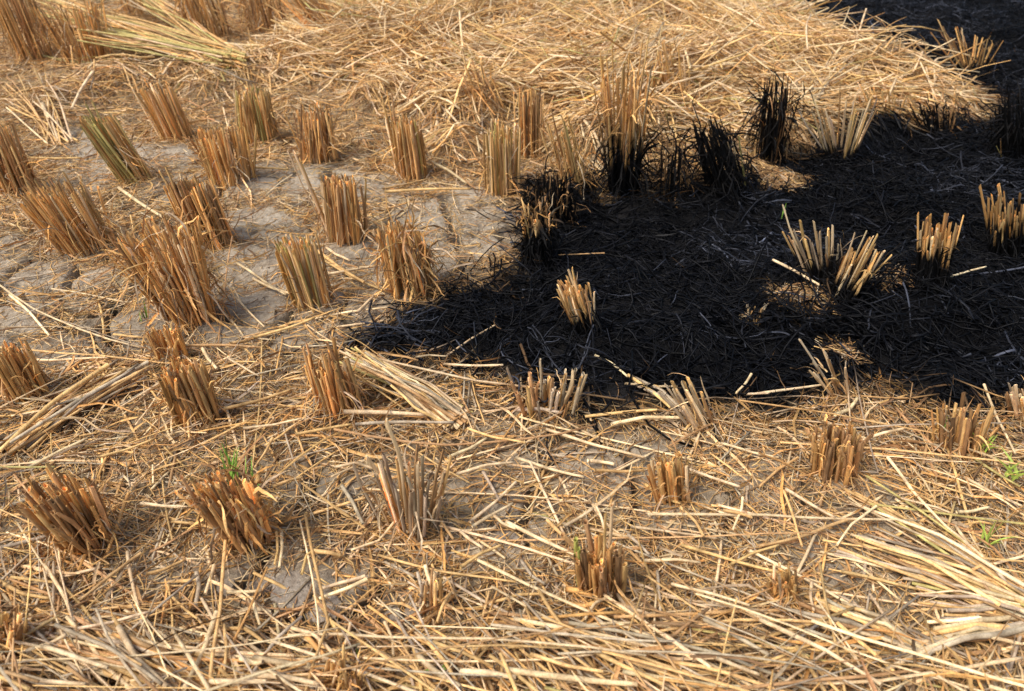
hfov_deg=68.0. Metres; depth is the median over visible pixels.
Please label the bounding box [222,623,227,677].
loose straw
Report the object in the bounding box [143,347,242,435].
stubble clump
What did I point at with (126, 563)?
loose straw
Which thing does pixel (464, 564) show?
loose straw
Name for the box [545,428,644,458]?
loose straw
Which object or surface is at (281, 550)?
loose straw
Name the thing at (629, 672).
loose straw
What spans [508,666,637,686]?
loose straw
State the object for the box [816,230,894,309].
stubble clump
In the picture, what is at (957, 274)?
loose straw
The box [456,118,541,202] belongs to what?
stubble clump
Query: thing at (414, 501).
stubble clump
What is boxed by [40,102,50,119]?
loose straw
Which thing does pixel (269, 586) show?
mud clod
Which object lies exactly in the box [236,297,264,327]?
loose straw
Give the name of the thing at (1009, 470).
grass sprout
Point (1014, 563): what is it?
mud clod
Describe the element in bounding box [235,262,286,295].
loose straw
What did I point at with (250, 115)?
stubble clump
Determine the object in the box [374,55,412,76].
stubble clump
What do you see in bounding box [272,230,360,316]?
stubble clump
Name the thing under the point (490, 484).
loose straw
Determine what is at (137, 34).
straw sheaf
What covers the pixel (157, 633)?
loose straw
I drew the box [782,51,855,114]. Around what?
straw sheaf
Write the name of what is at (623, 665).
loose straw
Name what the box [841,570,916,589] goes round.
loose straw
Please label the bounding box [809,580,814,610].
loose straw
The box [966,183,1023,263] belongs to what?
stubble clump
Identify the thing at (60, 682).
loose straw
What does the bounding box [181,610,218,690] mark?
loose straw
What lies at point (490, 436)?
loose straw
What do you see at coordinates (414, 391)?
straw sheaf
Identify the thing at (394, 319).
soil crumbs
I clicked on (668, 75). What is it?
stubble clump
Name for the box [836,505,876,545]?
loose straw
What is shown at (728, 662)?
loose straw
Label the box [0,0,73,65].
stubble clump
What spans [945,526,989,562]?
loose straw
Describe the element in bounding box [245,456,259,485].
grass sprout
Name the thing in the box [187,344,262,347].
loose straw
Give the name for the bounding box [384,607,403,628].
mud clod
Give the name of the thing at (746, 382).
loose straw
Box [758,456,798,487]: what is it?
loose straw
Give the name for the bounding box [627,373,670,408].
loose straw
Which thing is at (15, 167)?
stubble clump
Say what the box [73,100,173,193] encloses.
stubble clump
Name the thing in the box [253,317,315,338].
loose straw
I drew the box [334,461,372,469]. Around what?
loose straw
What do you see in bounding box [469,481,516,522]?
loose straw
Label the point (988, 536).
grass sprout
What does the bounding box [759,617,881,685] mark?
loose straw
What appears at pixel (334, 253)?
loose straw
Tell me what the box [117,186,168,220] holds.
loose straw
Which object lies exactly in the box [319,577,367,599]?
loose straw
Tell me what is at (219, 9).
stubble clump
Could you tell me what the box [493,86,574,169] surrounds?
stubble clump
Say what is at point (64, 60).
loose straw
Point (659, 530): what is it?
loose straw
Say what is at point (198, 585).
loose straw
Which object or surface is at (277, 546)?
loose straw
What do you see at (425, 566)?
loose straw
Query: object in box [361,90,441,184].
stubble clump
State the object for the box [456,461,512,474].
loose straw
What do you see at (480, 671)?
loose straw
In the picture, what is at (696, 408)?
stubble clump
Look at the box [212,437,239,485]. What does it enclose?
grass sprout
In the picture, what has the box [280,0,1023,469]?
charred straw
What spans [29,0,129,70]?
stubble clump
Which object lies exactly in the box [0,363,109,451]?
loose straw
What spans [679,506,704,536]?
loose straw
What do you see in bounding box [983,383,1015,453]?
loose straw
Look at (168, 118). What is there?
stubble clump
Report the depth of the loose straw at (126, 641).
0.82 m
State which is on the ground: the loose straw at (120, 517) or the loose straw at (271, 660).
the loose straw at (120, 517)
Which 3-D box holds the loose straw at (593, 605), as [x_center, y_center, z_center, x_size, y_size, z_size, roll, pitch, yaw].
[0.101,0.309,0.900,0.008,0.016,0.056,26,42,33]
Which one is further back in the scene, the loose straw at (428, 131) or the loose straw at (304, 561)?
the loose straw at (428, 131)
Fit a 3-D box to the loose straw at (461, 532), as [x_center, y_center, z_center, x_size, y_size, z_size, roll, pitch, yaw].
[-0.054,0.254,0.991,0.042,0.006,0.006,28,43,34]
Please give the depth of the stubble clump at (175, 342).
1.34 m
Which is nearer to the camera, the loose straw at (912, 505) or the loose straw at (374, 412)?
the loose straw at (912, 505)
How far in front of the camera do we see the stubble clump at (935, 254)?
1.47 m
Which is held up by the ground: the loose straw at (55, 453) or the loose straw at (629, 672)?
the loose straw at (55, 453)
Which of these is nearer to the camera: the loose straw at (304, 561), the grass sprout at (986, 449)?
the loose straw at (304, 561)
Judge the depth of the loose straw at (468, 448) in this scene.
1.14 m
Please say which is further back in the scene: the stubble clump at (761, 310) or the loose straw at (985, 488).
the stubble clump at (761, 310)
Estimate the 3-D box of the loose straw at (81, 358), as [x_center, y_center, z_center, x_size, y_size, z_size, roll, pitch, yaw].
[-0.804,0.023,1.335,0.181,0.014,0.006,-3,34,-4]
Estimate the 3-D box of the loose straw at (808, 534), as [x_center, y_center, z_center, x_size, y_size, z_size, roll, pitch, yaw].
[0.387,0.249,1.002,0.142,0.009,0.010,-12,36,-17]
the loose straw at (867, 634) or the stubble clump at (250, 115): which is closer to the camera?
the loose straw at (867, 634)
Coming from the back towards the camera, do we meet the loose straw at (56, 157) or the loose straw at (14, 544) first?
the loose straw at (56, 157)
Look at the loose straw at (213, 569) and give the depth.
0.94 m
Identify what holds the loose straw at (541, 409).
on the ground
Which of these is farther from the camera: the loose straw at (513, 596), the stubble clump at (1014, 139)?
the stubble clump at (1014, 139)
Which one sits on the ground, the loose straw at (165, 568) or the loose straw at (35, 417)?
the loose straw at (165, 568)
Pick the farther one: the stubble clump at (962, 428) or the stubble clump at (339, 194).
the stubble clump at (339, 194)
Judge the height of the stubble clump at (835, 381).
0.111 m
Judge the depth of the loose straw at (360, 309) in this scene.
1.48 m
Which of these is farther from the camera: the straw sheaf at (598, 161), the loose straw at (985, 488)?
the straw sheaf at (598, 161)
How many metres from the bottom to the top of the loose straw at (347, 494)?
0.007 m
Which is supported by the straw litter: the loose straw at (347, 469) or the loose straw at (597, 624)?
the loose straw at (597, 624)
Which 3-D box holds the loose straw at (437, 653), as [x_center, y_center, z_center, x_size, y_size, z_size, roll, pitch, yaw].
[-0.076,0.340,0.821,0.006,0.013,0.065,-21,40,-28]
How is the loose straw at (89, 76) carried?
on the ground
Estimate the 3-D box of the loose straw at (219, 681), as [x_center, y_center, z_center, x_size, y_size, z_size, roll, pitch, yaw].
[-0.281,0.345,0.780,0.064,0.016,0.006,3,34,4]
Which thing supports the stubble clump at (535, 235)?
on the ground
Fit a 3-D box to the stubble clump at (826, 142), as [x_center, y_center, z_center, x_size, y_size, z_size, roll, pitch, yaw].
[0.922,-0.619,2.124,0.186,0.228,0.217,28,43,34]
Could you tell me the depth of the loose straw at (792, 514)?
1.02 m
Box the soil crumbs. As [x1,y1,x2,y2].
[0,31,955,668]
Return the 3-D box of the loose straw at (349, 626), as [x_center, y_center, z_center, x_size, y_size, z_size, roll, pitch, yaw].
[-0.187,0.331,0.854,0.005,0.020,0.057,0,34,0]
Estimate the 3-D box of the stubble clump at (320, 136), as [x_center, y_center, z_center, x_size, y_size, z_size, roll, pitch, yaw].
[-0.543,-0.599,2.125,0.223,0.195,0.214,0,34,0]
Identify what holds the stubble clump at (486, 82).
on the ground
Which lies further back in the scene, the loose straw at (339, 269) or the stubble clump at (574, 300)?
the loose straw at (339, 269)
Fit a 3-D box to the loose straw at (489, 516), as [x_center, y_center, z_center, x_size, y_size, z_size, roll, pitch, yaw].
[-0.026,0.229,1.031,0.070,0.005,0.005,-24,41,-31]
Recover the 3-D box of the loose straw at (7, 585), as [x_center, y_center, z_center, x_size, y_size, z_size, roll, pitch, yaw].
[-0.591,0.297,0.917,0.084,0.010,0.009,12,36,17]
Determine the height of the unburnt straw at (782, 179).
0.061 m
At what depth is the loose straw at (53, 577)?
0.92 m
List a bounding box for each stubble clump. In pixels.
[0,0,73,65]
[0,122,53,201]
[0,171,126,262]
[0,337,75,426]
[0,595,50,660]
[6,452,151,580]
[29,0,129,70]
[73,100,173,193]
[88,186,247,338]
[104,0,168,15]
[130,78,218,147]
[137,322,198,366]
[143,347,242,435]
[150,165,246,260]
[154,0,249,39]
[170,430,305,565]
[177,123,269,190]
[219,84,287,145]
[231,0,298,34]
[269,0,346,30]
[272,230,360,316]
[279,337,381,432]
[282,98,353,169]
[288,150,387,261]
[305,629,387,690]
[344,188,460,307]
[352,418,468,561]
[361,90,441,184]
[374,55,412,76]
[396,567,447,617]
[452,48,510,119]
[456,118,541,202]
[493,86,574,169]
[498,358,587,426]
[504,189,579,272]
[505,153,589,235]
[532,110,604,198]
[552,502,646,610]
[553,266,622,344]
[555,33,701,213]
[636,432,715,521]
[639,122,711,208]
[645,39,703,104]
[658,373,730,432]
[659,91,783,210]
[726,60,828,170]
[739,303,768,327]
[754,562,820,612]
[777,204,858,289]
[787,405,875,503]
[798,82,879,161]
[798,339,856,404]
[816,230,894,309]
[857,82,913,117]
[883,212,970,299]
[894,38,925,68]
[909,95,975,137]
[916,392,1006,467]
[931,19,1002,69]
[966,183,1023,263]
[974,79,1023,165]
[1002,378,1023,423]
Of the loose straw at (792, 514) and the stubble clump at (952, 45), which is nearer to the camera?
the loose straw at (792, 514)
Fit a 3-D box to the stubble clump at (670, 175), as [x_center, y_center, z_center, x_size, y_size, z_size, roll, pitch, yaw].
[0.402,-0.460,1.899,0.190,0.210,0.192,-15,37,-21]
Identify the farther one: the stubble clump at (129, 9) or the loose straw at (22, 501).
the stubble clump at (129, 9)
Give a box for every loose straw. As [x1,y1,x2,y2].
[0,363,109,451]
[0,579,49,599]
[0,614,59,650]
[0,670,86,685]
[1,535,45,549]
[8,294,50,336]
[9,360,148,443]
[9,489,51,507]
[26,633,66,652]
[29,157,81,158]
[29,437,87,468]
[37,356,108,360]
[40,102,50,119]
[41,644,108,669]
[42,54,92,62]
[43,563,75,621]
[54,623,162,685]
[71,70,93,108]
[74,552,141,603]
[77,611,147,629]
[97,437,155,458]
[106,492,129,553]
[116,624,169,689]
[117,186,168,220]
[137,608,171,648]
[140,501,188,507]
[146,559,184,575]
[171,520,211,528]
[172,596,198,619]
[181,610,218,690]
[183,635,213,656]
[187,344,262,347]
[194,571,201,605]
[201,347,217,369]
[204,564,215,594]
[209,678,267,684]
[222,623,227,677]
[224,388,291,410]
[226,589,259,593]
[226,626,262,642]
[229,333,262,343]
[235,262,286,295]
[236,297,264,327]
[238,656,263,665]
[243,418,301,429]
[251,598,260,624]
[252,277,287,293]
[252,655,325,669]
[252,671,319,685]
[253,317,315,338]
[254,437,273,467]
[255,166,288,169]
[272,476,302,487]
[273,531,278,564]
[278,530,283,567]
[286,625,335,655]
[295,423,351,435]
[301,544,321,574]
[303,636,329,657]
[313,548,342,557]
[318,250,364,283]
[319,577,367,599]
[322,574,364,588]
[325,246,350,261]
[325,260,387,292]
[328,265,379,275]
[331,456,370,477]
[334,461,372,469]
[340,484,364,524]
[340,622,351,654]
[343,409,426,416]
[351,522,393,550]
[355,295,374,314]
[355,420,453,425]
[377,554,515,582]
[382,178,427,189]
[383,621,394,655]
[384,188,469,192]
[415,652,461,688]
[416,354,446,357]
[416,571,421,611]
[423,564,429,585]
[425,128,467,160]
[426,640,457,681]
[428,160,467,184]
[436,591,451,622]
[439,514,454,539]
[444,363,502,366]
[445,109,485,153]
[446,325,494,355]
[447,437,487,458]
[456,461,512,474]
[459,530,483,548]
[459,544,501,568]
[460,668,515,679]
[467,427,525,443]
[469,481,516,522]
[471,502,513,527]
[481,470,500,500]
[487,592,544,604]
[493,514,515,529]
[505,520,573,555]
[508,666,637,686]
[513,616,677,650]
[515,456,583,477]
[516,407,561,413]
[519,559,545,584]
[530,652,603,672]
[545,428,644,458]
[545,622,632,637]
[546,518,573,541]
[559,252,604,254]
[563,507,593,527]
[565,586,592,595]
[568,600,594,607]
[584,594,612,619]
[584,631,681,670]
[585,409,656,417]
[587,458,614,465]
[594,354,627,376]
[594,468,644,472]
[594,649,664,684]
[595,506,603,529]
[611,415,683,425]
[623,669,739,687]
[625,382,677,387]
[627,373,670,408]
[627,533,649,555]
[631,525,716,538]
[644,482,680,503]
[644,558,699,563]
[663,633,711,667]
[671,582,749,606]
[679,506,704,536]
[681,544,777,572]
[689,468,739,487]
[703,617,769,656]
[716,598,737,684]
[716,656,759,675]
[720,442,778,458]
[723,508,752,518]
[729,544,778,565]
[732,496,743,529]
[735,373,752,393]
[742,609,769,620]
[745,392,768,395]
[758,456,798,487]
[759,518,847,546]
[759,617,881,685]
[762,383,824,392]
[772,259,818,284]
[782,490,802,546]
[785,487,835,518]
[805,628,890,656]
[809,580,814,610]
[834,397,858,416]
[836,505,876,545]
[836,621,904,680]
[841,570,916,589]
[857,631,911,650]
[863,428,905,439]
[866,475,965,544]
[881,637,947,671]
[886,456,946,526]
[903,656,1022,686]
[925,531,978,564]
[939,617,961,618]
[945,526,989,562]
[946,606,1000,611]
[950,266,986,276]
[956,506,989,513]
[963,476,1021,506]
[974,459,1019,487]
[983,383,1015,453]
[991,636,1022,645]
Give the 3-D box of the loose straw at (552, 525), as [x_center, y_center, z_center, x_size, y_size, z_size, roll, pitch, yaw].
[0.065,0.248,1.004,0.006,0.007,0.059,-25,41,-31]
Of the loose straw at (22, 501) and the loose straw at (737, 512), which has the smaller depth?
the loose straw at (737, 512)
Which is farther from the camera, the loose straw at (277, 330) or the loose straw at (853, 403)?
the loose straw at (277, 330)
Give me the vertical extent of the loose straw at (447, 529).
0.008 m
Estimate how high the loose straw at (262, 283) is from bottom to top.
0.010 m
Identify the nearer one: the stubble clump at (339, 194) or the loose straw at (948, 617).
the loose straw at (948, 617)
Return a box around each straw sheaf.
[0,359,158,459]
[2,67,78,145]
[30,0,252,73]
[45,613,215,690]
[119,0,241,52]
[339,346,476,434]
[545,131,607,178]
[632,375,681,414]
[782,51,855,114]
[787,594,922,647]
[820,486,1023,622]
[895,614,1023,665]
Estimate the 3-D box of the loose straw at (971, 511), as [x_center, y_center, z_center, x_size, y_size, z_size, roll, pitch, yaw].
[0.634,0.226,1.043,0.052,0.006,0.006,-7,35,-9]
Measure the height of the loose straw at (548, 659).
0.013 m
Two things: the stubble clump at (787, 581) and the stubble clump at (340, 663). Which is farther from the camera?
the stubble clump at (787, 581)
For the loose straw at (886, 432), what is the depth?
1.17 m
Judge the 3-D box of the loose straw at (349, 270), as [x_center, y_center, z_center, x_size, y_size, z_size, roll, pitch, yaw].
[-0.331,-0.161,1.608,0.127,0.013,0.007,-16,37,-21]
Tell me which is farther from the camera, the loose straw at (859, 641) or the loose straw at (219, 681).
the loose straw at (859, 641)
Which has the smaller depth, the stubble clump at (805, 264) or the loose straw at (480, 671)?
the loose straw at (480, 671)
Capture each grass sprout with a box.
[139,299,147,318]
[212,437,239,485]
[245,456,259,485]
[972,432,999,452]
[979,519,1011,546]
[995,446,1023,480]
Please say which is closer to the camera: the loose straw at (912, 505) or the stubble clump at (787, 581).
the stubble clump at (787, 581)
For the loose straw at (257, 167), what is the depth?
2.06 m
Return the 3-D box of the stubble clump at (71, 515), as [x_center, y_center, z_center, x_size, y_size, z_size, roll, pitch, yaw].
[-0.558,0.214,0.974,0.179,0.149,0.160,0,34,0]
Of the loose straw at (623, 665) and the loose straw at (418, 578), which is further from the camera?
the loose straw at (418, 578)
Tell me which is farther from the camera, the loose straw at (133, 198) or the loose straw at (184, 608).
the loose straw at (133, 198)
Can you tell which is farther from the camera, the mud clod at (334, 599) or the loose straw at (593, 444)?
the loose straw at (593, 444)
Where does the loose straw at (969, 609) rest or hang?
on the straw sheaf at (985, 584)
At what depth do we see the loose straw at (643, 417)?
1.19 m
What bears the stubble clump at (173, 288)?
on the ground
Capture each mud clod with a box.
[204,578,236,598]
[246,574,275,596]
[270,570,313,616]
[304,593,345,625]
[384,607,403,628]
[403,602,417,616]
[493,530,519,542]
[1002,551,1020,566]
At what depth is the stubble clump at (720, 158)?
1.90 m
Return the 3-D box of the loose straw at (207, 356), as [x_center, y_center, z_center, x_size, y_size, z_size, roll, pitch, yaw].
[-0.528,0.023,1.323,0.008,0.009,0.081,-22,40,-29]
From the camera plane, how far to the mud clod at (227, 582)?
0.94 m
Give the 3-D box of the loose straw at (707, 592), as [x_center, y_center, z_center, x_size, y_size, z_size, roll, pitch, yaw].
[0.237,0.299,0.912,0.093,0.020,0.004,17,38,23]
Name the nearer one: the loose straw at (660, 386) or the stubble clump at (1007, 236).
the loose straw at (660, 386)
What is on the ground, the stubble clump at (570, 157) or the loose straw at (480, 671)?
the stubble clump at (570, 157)
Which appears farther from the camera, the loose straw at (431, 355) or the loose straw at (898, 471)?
the loose straw at (431, 355)
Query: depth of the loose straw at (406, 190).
1.93 m
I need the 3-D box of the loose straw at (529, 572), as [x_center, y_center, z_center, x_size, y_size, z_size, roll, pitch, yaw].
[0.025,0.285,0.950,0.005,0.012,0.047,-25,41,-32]
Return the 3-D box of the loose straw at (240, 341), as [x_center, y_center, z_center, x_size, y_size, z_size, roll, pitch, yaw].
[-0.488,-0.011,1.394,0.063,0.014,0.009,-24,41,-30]
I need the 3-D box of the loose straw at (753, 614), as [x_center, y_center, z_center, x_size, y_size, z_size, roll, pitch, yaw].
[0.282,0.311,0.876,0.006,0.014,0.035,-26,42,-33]
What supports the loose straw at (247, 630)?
on the straw litter
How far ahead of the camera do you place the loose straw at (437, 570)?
0.95 m
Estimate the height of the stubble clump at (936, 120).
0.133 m
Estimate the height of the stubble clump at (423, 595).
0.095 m
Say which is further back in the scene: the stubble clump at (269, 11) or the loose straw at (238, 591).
the stubble clump at (269, 11)
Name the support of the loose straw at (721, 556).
on the ground
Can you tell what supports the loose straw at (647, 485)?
on the ground
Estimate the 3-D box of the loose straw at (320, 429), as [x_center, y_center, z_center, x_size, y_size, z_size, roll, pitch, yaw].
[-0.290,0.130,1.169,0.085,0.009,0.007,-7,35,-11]
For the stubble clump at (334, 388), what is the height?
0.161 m
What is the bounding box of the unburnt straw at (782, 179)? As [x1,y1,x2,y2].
[641,156,914,367]
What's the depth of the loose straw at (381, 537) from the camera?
1.00 m
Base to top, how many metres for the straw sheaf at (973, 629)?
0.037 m
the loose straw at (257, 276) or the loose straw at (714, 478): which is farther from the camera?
the loose straw at (257, 276)
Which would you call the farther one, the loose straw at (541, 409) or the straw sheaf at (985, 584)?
the loose straw at (541, 409)
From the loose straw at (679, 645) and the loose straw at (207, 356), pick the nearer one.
the loose straw at (679, 645)
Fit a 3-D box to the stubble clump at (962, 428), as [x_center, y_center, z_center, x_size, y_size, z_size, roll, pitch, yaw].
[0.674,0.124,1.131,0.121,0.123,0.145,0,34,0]
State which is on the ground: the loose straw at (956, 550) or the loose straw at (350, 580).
the loose straw at (350, 580)
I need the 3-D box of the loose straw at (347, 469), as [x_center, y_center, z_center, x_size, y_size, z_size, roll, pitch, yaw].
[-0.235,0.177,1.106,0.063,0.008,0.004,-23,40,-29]
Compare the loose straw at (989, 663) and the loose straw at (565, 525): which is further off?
the loose straw at (565, 525)
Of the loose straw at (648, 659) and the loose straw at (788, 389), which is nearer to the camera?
the loose straw at (648, 659)
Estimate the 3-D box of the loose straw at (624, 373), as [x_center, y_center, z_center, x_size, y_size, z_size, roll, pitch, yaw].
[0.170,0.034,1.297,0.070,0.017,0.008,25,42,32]
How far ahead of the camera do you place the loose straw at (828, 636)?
0.85 m
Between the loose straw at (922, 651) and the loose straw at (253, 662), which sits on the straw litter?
the loose straw at (253, 662)
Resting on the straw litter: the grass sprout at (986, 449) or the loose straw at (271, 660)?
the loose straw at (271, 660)
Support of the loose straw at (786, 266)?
on the unburnt straw at (782, 179)
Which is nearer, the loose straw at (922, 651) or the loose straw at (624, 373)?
the loose straw at (922, 651)
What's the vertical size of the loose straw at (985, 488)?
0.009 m
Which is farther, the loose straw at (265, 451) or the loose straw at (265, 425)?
the loose straw at (265, 425)
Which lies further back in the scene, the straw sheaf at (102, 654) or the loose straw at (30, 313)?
the loose straw at (30, 313)
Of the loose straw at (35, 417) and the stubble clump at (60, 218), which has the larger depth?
the stubble clump at (60, 218)
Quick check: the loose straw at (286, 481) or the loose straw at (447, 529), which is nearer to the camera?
the loose straw at (447, 529)
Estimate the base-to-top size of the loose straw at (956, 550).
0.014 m
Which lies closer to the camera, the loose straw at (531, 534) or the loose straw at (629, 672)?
the loose straw at (629, 672)
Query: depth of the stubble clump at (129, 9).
3.82 m
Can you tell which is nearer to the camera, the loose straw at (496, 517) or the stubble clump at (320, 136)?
the loose straw at (496, 517)
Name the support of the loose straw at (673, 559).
on the ground
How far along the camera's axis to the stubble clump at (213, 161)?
1.96 m
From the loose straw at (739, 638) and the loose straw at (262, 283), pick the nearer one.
the loose straw at (739, 638)
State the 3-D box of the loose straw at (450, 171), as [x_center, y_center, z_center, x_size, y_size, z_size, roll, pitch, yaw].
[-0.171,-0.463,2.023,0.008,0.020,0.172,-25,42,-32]
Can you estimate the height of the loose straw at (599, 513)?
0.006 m
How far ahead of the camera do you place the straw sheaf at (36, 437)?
1.23 m
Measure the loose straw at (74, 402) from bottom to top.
0.012 m
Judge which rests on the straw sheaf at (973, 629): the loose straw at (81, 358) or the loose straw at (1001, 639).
the loose straw at (1001, 639)
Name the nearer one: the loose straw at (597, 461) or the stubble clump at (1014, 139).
the loose straw at (597, 461)
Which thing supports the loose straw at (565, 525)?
on the ground
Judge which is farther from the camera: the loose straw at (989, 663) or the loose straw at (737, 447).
the loose straw at (737, 447)
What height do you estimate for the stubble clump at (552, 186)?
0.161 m
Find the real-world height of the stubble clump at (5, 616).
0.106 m
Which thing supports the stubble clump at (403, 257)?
on the ground
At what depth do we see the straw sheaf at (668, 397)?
1.25 m
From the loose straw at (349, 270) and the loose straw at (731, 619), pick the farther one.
the loose straw at (349, 270)
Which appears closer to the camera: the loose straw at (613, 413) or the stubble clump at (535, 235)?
the loose straw at (613, 413)
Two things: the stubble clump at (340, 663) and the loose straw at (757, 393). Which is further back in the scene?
the loose straw at (757, 393)
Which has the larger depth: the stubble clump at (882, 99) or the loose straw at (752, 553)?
the stubble clump at (882, 99)
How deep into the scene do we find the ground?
1.36 m
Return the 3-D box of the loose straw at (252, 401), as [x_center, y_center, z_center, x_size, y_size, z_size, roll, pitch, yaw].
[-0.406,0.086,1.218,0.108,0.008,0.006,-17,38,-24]
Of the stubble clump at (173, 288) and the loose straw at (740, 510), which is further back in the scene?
the stubble clump at (173, 288)
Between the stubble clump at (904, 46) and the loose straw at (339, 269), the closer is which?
the loose straw at (339, 269)
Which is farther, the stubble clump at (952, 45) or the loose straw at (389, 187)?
the stubble clump at (952, 45)
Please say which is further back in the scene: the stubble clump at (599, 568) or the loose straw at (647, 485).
the loose straw at (647, 485)
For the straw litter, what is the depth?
1.19 m
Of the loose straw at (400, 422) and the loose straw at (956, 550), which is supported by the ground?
the loose straw at (400, 422)
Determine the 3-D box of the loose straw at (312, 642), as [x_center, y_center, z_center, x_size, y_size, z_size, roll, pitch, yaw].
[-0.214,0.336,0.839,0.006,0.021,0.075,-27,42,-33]
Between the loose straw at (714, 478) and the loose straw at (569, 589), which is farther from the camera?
the loose straw at (714, 478)
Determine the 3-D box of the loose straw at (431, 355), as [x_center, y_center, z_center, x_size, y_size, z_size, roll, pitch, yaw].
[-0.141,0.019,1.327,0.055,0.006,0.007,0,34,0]
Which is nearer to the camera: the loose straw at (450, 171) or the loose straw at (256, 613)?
the loose straw at (256, 613)
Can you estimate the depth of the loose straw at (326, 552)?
0.96 m
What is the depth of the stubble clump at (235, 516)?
0.95 m
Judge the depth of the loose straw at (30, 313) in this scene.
1.46 m
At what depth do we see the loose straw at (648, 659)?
0.81 m
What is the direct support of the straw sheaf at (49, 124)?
on the ground
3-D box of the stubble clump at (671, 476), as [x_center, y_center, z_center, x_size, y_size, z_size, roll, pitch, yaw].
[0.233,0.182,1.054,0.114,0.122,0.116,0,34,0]
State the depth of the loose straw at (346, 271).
1.60 m
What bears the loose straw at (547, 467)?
on the ground
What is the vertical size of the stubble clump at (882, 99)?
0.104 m
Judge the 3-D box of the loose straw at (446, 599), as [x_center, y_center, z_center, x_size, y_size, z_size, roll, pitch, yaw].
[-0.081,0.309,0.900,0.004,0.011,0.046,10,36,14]
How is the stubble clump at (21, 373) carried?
on the ground
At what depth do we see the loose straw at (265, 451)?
1.13 m
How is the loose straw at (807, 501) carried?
on the ground
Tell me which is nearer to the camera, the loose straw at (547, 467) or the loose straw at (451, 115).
the loose straw at (547, 467)
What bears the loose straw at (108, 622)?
on the straw litter
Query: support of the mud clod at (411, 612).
on the ground
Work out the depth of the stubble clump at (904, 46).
2.82 m
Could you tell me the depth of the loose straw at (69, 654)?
0.80 m
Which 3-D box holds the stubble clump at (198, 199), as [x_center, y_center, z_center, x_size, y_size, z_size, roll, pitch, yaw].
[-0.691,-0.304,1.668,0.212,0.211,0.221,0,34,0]
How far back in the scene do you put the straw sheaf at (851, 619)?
0.89 m
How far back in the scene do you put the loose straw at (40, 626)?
0.84 m
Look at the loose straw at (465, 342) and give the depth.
1.37 m
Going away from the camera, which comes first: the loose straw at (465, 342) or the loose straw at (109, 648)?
the loose straw at (109, 648)
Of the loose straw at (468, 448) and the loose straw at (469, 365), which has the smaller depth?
the loose straw at (468, 448)
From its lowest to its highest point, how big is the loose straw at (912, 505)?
0.006 m
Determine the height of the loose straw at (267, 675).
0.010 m
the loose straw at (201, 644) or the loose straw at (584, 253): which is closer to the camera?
the loose straw at (201, 644)
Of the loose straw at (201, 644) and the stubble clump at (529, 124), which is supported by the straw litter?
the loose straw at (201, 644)
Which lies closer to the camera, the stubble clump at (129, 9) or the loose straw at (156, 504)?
the loose straw at (156, 504)
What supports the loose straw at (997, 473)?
on the ground
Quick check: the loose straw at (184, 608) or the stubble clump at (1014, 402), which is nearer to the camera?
the loose straw at (184, 608)
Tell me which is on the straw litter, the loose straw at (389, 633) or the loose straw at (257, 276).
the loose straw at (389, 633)
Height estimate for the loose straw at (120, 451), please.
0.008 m
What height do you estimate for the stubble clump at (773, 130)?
0.281 m
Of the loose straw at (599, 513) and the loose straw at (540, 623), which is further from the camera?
the loose straw at (599, 513)
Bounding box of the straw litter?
[0,0,1023,690]
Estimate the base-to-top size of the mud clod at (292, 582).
0.024 m
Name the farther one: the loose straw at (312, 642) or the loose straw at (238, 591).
the loose straw at (238, 591)
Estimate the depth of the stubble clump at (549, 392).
1.21 m
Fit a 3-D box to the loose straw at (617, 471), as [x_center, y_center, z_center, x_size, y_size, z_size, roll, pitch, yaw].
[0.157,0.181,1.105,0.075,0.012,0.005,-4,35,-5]
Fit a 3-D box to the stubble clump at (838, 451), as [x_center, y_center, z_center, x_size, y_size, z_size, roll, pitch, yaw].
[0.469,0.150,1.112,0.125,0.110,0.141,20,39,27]
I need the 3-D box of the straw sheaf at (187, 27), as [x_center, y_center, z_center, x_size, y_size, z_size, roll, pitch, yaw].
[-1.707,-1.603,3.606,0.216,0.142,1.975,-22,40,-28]
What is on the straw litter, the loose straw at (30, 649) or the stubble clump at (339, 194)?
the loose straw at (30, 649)
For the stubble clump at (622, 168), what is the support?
on the ground
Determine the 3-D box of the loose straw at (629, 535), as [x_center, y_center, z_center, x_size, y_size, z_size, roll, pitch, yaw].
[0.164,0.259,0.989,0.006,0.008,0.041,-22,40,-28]
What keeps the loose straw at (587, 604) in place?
on the ground
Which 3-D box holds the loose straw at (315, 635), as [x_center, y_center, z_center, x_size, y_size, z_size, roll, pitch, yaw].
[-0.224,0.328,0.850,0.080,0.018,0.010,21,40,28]
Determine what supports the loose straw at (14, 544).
on the straw litter
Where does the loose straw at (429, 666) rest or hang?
on the straw litter
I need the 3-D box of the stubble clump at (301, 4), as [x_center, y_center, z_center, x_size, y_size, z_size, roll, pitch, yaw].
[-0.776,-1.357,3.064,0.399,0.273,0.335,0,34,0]
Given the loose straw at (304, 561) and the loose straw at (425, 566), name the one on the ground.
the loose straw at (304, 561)
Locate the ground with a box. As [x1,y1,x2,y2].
[0,0,1023,690]
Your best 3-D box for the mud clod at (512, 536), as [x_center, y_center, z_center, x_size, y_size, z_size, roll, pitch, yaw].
[-0.012,0.262,1.019,0.046,0.015,0.030,2,34,3]
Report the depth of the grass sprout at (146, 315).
1.46 m

